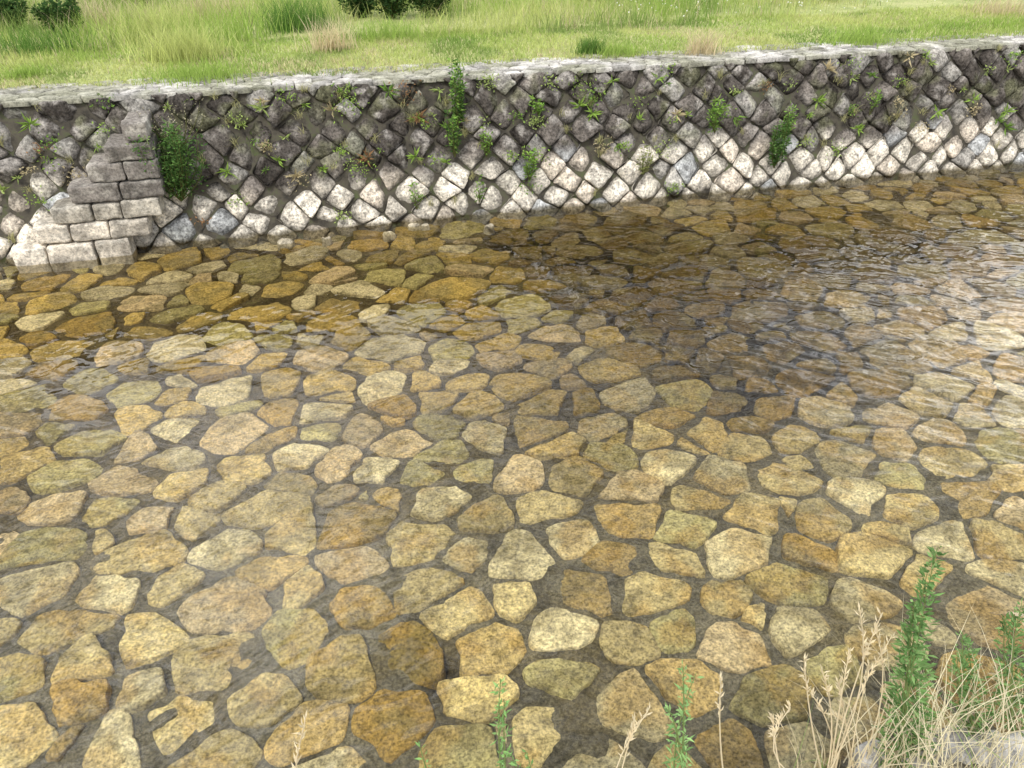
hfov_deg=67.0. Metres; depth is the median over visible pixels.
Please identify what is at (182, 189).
wall shrub
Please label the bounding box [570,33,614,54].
grass tuft
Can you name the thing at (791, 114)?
wall shrub
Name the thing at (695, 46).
grass tuft
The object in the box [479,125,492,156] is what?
wall shrub
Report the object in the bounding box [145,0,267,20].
grass tuft
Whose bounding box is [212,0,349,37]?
grass tuft
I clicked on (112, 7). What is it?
grass tuft
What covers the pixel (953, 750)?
bank rocks
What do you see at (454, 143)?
wall shrub
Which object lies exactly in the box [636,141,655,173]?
wall shrub
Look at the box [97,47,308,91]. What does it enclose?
grass tuft
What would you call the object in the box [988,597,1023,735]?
mugwort plant
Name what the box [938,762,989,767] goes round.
bank ground
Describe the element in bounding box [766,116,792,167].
wall shrub
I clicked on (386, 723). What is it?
riverbed stones
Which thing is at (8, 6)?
shrub
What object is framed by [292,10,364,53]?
grass tuft
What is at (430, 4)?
shrub
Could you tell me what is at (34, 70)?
grass tuft
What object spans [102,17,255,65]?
grass tuft
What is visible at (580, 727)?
riverbed
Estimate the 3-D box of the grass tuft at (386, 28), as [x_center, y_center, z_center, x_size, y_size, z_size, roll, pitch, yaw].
[-1.896,-5.420,11.672,1.750,0.469,1.241,-8,35,-12]
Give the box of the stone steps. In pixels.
[11,110,167,273]
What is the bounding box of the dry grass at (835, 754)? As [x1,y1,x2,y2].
[291,596,1023,767]
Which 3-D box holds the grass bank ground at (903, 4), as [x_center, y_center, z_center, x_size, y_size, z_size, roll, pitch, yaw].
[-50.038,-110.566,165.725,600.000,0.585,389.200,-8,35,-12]
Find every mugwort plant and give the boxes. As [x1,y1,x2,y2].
[415,740,431,767]
[489,675,516,767]
[510,749,532,767]
[661,658,703,767]
[871,546,947,767]
[902,641,943,762]
[942,631,1007,747]
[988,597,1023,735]
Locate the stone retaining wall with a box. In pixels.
[0,44,1023,270]
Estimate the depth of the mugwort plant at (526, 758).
1.50 m
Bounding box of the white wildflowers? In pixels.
[616,0,880,16]
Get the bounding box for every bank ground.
[0,0,1023,90]
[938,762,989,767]
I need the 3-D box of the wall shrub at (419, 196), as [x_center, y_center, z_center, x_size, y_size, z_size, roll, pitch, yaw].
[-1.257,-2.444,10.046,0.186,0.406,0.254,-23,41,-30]
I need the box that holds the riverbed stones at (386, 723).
[0,169,1023,767]
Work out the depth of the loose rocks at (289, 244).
9.96 m
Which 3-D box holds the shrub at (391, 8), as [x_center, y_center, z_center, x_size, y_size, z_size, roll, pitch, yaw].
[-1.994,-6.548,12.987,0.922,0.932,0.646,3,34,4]
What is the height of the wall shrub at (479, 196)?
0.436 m
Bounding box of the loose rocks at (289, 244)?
[277,223,494,250]
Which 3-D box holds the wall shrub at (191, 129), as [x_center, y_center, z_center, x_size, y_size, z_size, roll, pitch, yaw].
[-3.992,-3.062,9.156,0.759,0.536,0.420,-8,35,-12]
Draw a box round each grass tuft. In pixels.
[0,0,197,36]
[0,18,114,61]
[0,62,53,79]
[82,0,213,44]
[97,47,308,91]
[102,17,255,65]
[143,0,322,45]
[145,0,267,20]
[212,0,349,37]
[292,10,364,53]
[329,10,443,43]
[375,0,583,39]
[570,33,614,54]
[572,39,650,58]
[673,21,734,55]
[813,15,925,50]
[954,0,1023,17]
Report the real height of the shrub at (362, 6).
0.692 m
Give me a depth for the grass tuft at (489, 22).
12.33 m
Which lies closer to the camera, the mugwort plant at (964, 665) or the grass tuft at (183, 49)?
the mugwort plant at (964, 665)
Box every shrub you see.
[0,0,30,28]
[29,0,85,31]
[126,135,168,169]
[128,116,209,201]
[136,101,205,146]
[338,0,377,17]
[371,0,416,18]
[408,182,424,209]
[410,0,450,18]
[443,109,461,156]
[447,57,467,125]
[474,171,486,202]
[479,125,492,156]
[522,147,538,179]
[528,95,545,115]
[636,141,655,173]
[706,99,729,132]
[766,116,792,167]
[783,100,798,137]
[869,89,882,114]
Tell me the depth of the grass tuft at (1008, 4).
13.58 m
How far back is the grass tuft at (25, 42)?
10.95 m
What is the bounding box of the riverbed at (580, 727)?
[0,171,1023,767]
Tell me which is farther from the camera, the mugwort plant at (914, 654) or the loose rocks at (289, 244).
the loose rocks at (289, 244)
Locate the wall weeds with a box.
[0,44,1023,242]
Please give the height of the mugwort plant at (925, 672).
0.251 m
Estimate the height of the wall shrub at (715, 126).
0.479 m
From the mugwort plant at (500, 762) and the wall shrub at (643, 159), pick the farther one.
the wall shrub at (643, 159)
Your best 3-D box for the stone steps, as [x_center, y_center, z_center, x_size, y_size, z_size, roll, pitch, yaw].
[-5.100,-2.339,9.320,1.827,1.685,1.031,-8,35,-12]
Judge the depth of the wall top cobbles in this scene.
10.15 m
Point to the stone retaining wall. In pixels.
(856, 158)
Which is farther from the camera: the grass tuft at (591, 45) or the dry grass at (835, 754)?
the grass tuft at (591, 45)
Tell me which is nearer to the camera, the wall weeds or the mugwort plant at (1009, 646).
the mugwort plant at (1009, 646)
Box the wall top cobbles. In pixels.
[0,31,1023,107]
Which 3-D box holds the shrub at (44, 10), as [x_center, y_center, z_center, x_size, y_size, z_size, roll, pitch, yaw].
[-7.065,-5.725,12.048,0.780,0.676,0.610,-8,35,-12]
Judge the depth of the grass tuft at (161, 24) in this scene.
11.53 m
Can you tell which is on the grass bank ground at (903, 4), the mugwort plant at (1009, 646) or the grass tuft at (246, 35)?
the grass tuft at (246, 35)
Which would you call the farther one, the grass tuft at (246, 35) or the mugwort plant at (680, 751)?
the grass tuft at (246, 35)
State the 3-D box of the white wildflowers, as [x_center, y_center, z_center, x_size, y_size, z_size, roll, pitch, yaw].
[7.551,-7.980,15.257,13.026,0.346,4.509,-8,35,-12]
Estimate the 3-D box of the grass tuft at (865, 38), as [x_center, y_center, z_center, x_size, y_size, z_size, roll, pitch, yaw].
[5.320,-5.278,11.577,1.795,0.352,1.119,-8,35,-12]
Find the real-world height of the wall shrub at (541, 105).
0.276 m
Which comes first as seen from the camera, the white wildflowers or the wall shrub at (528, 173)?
the wall shrub at (528, 173)
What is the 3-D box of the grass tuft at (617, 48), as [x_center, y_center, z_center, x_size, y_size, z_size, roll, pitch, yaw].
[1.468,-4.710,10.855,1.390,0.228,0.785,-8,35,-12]
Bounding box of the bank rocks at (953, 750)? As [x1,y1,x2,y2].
[851,724,1023,767]
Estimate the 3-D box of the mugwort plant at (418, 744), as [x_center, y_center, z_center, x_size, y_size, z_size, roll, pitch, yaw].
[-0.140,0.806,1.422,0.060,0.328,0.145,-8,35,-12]
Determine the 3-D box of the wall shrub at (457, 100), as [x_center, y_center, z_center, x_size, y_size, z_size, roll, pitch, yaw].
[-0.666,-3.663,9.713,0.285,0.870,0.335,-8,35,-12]
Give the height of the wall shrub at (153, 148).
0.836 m
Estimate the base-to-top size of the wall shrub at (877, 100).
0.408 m

